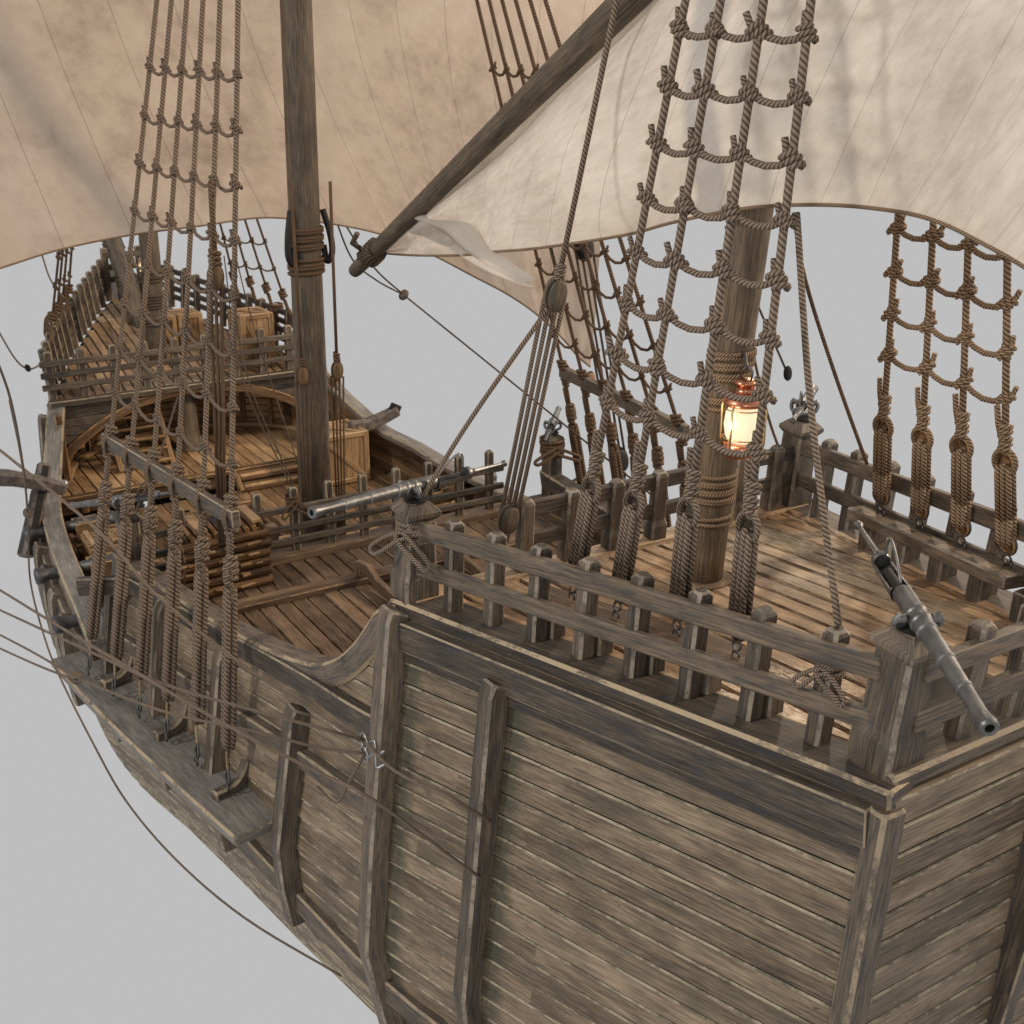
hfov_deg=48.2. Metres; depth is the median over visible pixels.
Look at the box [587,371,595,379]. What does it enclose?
pulley block
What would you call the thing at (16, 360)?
rope
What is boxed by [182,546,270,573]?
log
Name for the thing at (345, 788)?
rope
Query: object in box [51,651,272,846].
channel board
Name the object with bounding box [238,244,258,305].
shroud
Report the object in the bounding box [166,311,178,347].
crate
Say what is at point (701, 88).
ratline
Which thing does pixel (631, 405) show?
spreader bar
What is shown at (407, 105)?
sail
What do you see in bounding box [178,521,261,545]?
log
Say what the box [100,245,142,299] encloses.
railing
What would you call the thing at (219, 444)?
halyard
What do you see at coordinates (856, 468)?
railing
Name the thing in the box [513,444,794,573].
railing
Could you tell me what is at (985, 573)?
shroud shelf
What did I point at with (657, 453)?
shroud
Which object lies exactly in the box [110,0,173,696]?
shroud
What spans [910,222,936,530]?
shroud
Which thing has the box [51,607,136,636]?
cannon
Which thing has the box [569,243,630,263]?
ratline
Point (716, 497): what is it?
mast
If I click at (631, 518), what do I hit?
shroud
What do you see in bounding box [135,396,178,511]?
rope
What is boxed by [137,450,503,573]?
railing
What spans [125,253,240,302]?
ratline
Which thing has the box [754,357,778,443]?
rope
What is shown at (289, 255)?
mast fitting
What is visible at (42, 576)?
cannon
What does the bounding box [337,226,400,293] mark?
rope
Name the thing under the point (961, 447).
shroud
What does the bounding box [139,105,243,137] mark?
ratline
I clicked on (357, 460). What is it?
crate
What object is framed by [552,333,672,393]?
ratline
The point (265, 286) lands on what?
shroud
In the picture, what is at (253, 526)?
stick
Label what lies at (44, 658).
rope
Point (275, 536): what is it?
bitt post
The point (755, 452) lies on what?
ratline
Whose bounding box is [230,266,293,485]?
rope
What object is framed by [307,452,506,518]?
swivel gun
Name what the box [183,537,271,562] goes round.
log
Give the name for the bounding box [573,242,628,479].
tackle
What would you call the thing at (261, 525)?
stick
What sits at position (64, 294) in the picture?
shroud
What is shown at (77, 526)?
cannon
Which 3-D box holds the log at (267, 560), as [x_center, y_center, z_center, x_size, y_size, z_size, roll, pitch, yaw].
[-4.395,0.879,17.744,1.362,0.178,0.179,-12,24,-29]
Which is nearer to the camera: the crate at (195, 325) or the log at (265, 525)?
the log at (265, 525)
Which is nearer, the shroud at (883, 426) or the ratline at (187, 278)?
the shroud at (883, 426)
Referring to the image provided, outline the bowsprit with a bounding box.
[101,238,141,328]
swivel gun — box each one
[68,481,169,511]
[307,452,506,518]
[543,406,561,441]
[790,384,819,423]
[854,521,999,735]
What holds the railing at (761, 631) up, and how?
on the ship hull
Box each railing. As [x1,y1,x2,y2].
[37,259,110,383]
[39,324,293,400]
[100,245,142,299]
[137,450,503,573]
[161,264,292,351]
[415,518,880,746]
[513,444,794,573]
[796,439,1023,595]
[912,604,1023,739]
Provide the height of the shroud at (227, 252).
11.574 m
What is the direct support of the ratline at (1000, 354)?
attached to the shroud at (883, 426)
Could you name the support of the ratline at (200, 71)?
attached to the shroud at (105, 495)
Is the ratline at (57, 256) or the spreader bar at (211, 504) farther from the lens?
the ratline at (57, 256)
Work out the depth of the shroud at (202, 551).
14.65 m
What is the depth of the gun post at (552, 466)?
21.47 m
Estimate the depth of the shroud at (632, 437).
18.36 m
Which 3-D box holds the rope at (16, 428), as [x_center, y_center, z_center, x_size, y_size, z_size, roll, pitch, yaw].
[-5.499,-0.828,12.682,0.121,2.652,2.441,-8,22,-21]
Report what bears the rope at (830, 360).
attached to the railing at (856, 468)
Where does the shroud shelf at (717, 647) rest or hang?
attached to the ship hull
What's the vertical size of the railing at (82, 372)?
1.200 m
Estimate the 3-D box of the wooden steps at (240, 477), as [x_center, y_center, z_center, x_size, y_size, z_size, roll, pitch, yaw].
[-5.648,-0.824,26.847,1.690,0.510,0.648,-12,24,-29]
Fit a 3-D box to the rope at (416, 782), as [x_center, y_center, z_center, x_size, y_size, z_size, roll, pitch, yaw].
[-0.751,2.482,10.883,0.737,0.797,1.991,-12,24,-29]
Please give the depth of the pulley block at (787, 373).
14.51 m
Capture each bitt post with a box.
[265,523,279,550]
[334,511,346,536]
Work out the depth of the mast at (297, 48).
19.28 m
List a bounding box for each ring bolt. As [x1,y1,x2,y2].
[360,732,385,755]
[360,745,384,769]
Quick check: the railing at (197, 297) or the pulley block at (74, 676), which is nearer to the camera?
the pulley block at (74, 676)
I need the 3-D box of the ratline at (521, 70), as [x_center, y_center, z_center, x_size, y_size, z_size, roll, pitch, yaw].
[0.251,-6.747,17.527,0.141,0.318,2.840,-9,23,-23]
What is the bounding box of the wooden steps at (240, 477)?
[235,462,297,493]
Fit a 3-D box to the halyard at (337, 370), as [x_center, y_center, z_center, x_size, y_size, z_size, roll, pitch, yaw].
[-3.044,-2.505,19.755,0.268,6.162,0.174,-12,24,-29]
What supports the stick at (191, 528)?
on the log at (238, 538)
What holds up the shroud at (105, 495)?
attached to the channel board at (240, 813)
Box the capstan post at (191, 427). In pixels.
[174,394,200,451]
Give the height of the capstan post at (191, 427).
1.550 m
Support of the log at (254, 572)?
on the log at (264, 579)
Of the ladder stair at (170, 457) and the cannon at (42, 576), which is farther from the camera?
the ladder stair at (170, 457)
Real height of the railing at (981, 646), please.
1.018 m
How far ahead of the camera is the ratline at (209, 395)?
15.01 m
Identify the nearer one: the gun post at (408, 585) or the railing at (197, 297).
the gun post at (408, 585)
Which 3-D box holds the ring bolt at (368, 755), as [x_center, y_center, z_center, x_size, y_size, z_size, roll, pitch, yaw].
[-1.417,2.473,11.516,0.397,0.190,0.089,18,27,40]
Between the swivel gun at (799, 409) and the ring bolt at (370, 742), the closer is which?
the ring bolt at (370, 742)
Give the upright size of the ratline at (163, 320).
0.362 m
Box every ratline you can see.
[52,271,72,289]
[55,247,74,259]
[109,383,237,467]
[115,339,239,412]
[120,298,239,357]
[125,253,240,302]
[129,201,241,247]
[134,153,242,192]
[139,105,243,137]
[144,57,242,82]
[221,233,267,245]
[227,259,275,271]
[489,61,538,78]
[534,258,644,306]
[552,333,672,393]
[557,303,657,351]
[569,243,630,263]
[598,384,767,461]
[605,335,776,405]
[617,284,781,348]
[626,235,791,291]
[636,182,797,230]
[645,124,805,171]
[657,65,811,107]
[669,6,818,44]
[877,339,1018,406]
[881,298,1016,360]
[883,259,1022,312]
[886,215,1009,262]
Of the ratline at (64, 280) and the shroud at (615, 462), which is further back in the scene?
the ratline at (64, 280)
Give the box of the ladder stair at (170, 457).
[100,403,175,472]
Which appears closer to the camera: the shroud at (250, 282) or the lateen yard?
the lateen yard
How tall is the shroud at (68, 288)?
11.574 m
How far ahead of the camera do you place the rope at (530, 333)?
11.26 m
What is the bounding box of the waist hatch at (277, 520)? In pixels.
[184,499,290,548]
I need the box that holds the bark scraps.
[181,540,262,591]
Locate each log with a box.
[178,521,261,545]
[178,523,266,548]
[181,527,269,553]
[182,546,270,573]
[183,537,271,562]
[183,555,271,582]
[183,564,271,589]
[208,573,273,597]
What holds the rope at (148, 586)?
attached to the ring bolt at (370, 742)
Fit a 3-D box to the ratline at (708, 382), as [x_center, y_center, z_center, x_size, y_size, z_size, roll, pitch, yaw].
[1.372,-1.134,9.141,0.218,0.306,1.747,-16,26,-37]
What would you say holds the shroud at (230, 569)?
attached to the channel board at (240, 813)
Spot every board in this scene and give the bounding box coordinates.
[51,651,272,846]
[184,515,207,532]
[236,505,260,522]
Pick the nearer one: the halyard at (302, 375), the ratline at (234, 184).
the ratline at (234, 184)
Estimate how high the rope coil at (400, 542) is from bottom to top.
0.434 m
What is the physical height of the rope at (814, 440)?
2.701 m
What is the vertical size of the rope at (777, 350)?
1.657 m
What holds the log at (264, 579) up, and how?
on the ship hull
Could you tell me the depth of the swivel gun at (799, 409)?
13.64 m
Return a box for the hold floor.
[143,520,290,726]
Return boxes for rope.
[0,333,43,369]
[0,366,28,512]
[0,449,364,739]
[0,589,481,879]
[0,609,363,741]
[0,634,70,674]
[0,648,68,678]
[8,400,341,976]
[42,256,64,298]
[77,678,364,754]
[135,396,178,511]
[223,256,290,485]
[229,229,296,460]
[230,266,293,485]
[317,754,365,803]
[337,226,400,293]
[346,227,401,292]
[363,740,491,822]
[406,296,649,494]
[422,309,547,497]
[724,226,785,367]
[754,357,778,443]
[792,212,868,463]
[793,212,841,626]
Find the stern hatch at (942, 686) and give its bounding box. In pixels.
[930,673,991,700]
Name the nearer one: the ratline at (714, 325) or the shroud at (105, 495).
the ratline at (714, 325)
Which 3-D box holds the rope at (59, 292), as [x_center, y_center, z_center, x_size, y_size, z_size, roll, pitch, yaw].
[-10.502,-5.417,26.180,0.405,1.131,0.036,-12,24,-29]
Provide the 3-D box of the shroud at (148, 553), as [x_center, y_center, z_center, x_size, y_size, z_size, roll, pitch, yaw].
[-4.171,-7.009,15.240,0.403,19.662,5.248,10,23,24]
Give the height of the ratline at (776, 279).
0.276 m
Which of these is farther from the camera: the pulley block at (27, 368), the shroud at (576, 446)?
the pulley block at (27, 368)
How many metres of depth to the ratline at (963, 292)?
10.35 m
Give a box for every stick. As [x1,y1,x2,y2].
[181,535,187,544]
[182,524,195,542]
[184,521,197,536]
[205,519,216,537]
[205,532,211,539]
[207,516,216,529]
[239,512,257,530]
[240,519,249,531]
[256,522,264,528]
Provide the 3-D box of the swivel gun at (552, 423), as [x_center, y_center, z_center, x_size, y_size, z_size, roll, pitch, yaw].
[0.760,-1.682,21.293,0.355,0.456,2.562,1,21,2]
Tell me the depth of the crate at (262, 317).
28.02 m
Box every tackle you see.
[497,0,619,542]
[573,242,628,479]
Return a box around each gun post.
[113,510,141,559]
[390,498,440,604]
[541,434,564,495]
[779,419,823,507]
[846,625,950,779]
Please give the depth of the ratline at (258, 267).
28.89 m
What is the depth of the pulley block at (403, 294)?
23.18 m
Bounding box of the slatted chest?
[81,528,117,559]
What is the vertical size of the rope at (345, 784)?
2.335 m
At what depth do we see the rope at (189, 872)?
13.70 m
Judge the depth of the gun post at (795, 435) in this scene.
14.03 m
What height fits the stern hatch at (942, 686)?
0.110 m
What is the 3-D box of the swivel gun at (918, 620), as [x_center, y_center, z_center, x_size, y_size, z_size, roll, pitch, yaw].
[2.721,0.620,7.705,0.356,0.496,2.554,1,21,4]
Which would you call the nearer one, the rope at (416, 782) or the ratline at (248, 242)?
the rope at (416, 782)
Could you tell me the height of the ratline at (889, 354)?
0.322 m
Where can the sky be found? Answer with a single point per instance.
(99, 924)
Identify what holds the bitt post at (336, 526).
on the ship hull
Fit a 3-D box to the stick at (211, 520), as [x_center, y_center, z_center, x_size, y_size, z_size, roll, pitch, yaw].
[-4.577,0.222,17.756,0.092,0.114,0.729,-12,24,-29]
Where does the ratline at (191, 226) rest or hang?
attached to the shroud at (105, 495)
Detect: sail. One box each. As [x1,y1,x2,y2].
[0,0,604,366]
[386,0,1023,288]
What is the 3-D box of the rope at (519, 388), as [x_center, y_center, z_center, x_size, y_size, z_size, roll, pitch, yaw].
[0.154,-2.318,21.575,6.571,2.766,0.034,19,28,41]
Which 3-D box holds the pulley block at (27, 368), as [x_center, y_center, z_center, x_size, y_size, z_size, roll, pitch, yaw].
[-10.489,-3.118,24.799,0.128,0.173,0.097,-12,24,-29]
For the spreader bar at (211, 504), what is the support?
attached to the shroud at (105, 495)
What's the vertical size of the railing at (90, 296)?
2.227 m
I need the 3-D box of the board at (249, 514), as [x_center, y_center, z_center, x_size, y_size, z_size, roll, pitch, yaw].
[-4.139,0.028,18.000,0.150,0.050,0.730,-12,24,-29]
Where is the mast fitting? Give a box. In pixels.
[284,208,334,266]
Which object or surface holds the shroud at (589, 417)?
attached to the channel board
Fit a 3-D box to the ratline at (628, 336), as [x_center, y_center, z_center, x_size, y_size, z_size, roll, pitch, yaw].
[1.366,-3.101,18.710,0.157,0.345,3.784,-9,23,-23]
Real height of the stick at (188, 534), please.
0.114 m
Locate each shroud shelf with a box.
[527,586,783,716]
[847,505,1023,622]
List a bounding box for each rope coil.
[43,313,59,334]
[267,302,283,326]
[281,492,308,520]
[368,519,436,572]
[533,435,581,466]
[791,662,846,707]
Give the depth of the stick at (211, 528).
17.59 m
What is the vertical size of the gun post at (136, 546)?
1.325 m
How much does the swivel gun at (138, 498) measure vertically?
0.775 m
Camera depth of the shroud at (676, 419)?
17.26 m
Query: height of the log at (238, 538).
0.162 m
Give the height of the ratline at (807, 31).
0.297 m
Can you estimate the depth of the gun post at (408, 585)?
11.51 m
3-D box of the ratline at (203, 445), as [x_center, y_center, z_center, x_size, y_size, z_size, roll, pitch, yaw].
[-4.600,-1.173,15.365,0.164,0.379,3.950,-16,26,-36]
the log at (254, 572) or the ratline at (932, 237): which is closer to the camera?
the ratline at (932, 237)
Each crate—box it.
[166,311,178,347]
[167,307,203,345]
[227,306,276,370]
[329,419,369,485]
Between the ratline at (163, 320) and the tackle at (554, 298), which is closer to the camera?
the tackle at (554, 298)
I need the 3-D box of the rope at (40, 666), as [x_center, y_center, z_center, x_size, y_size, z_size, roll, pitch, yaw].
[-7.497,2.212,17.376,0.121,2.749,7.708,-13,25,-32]
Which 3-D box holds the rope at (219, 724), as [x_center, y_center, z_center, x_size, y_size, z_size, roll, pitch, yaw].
[-3.602,2.206,12.385,4.481,0.762,0.823,12,24,29]
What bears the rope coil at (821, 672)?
attached to the railing at (761, 631)
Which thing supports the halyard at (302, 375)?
hanging from the mast at (297, 48)
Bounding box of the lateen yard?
[349,0,652,276]
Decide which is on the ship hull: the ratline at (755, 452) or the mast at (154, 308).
the mast at (154, 308)
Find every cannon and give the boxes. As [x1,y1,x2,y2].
[23,510,139,549]
[33,549,166,584]
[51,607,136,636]
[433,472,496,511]
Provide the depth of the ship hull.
10.95 m
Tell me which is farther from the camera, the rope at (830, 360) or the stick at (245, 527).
the stick at (245, 527)
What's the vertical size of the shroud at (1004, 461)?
13.079 m
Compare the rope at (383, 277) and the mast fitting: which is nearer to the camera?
the mast fitting
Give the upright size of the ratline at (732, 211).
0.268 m
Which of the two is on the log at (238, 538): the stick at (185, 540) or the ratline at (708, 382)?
the stick at (185, 540)
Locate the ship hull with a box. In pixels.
[29,264,1023,1023]
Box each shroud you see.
[47,251,59,348]
[54,250,63,327]
[59,249,67,322]
[65,249,72,318]
[86,0,158,675]
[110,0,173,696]
[135,0,188,718]
[161,0,205,741]
[191,0,222,766]
[219,224,241,307]
[220,0,240,793]
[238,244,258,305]
[244,220,281,334]
[256,219,291,321]
[475,0,586,484]
[487,0,604,484]
[500,0,623,479]
[514,0,647,504]
[528,0,671,527]
[543,0,688,496]
[568,0,689,599]
[612,0,724,617]
[669,0,767,636]
[728,0,815,657]
[872,214,900,516]
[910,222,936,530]
[949,237,973,549]
[991,259,1018,568]
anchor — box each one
[0,462,68,557]
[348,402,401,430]
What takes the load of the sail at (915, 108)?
hanging from the lateen yard
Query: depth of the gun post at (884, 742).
7.88 m
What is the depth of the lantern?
10.38 m
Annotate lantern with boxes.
[719,364,766,459]
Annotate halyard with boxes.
[207,181,225,544]
[289,181,311,520]
[328,181,345,533]
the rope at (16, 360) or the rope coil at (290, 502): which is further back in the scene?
the rope at (16, 360)
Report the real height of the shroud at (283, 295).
11.940 m
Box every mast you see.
[138,232,166,360]
[280,0,330,543]
[692,208,773,590]
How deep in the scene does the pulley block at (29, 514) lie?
14.15 m
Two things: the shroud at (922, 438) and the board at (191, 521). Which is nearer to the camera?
the shroud at (922, 438)
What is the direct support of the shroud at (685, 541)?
attached to the shroud shelf at (717, 647)
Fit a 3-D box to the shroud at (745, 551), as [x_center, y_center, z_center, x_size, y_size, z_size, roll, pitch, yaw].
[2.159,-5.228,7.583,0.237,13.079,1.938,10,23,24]
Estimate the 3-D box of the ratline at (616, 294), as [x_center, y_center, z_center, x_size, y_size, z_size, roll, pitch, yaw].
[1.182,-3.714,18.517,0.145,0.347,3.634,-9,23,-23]
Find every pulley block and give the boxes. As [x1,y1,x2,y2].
[23,508,32,518]
[25,364,30,371]
[69,671,83,683]
[399,289,408,299]
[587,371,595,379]
[783,366,791,380]
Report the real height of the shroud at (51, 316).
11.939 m
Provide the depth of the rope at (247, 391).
20.77 m
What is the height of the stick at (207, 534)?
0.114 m
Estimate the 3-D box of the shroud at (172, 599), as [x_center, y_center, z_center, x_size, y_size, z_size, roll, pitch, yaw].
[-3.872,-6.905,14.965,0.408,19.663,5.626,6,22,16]
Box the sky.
[0,207,1023,1023]
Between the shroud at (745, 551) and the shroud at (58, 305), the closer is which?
the shroud at (745, 551)
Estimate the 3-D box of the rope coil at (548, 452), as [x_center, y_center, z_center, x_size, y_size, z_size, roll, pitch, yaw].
[0.768,-1.182,21.438,0.966,0.451,0.600,-7,22,-18]
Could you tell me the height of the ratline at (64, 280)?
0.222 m
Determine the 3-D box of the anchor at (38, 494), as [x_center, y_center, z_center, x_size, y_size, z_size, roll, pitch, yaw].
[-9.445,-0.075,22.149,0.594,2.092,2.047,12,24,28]
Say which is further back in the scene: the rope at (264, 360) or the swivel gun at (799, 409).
the rope at (264, 360)
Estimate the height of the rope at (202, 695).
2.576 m
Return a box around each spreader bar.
[101,432,240,527]
[559,367,689,432]
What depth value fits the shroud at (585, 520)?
9.89 m

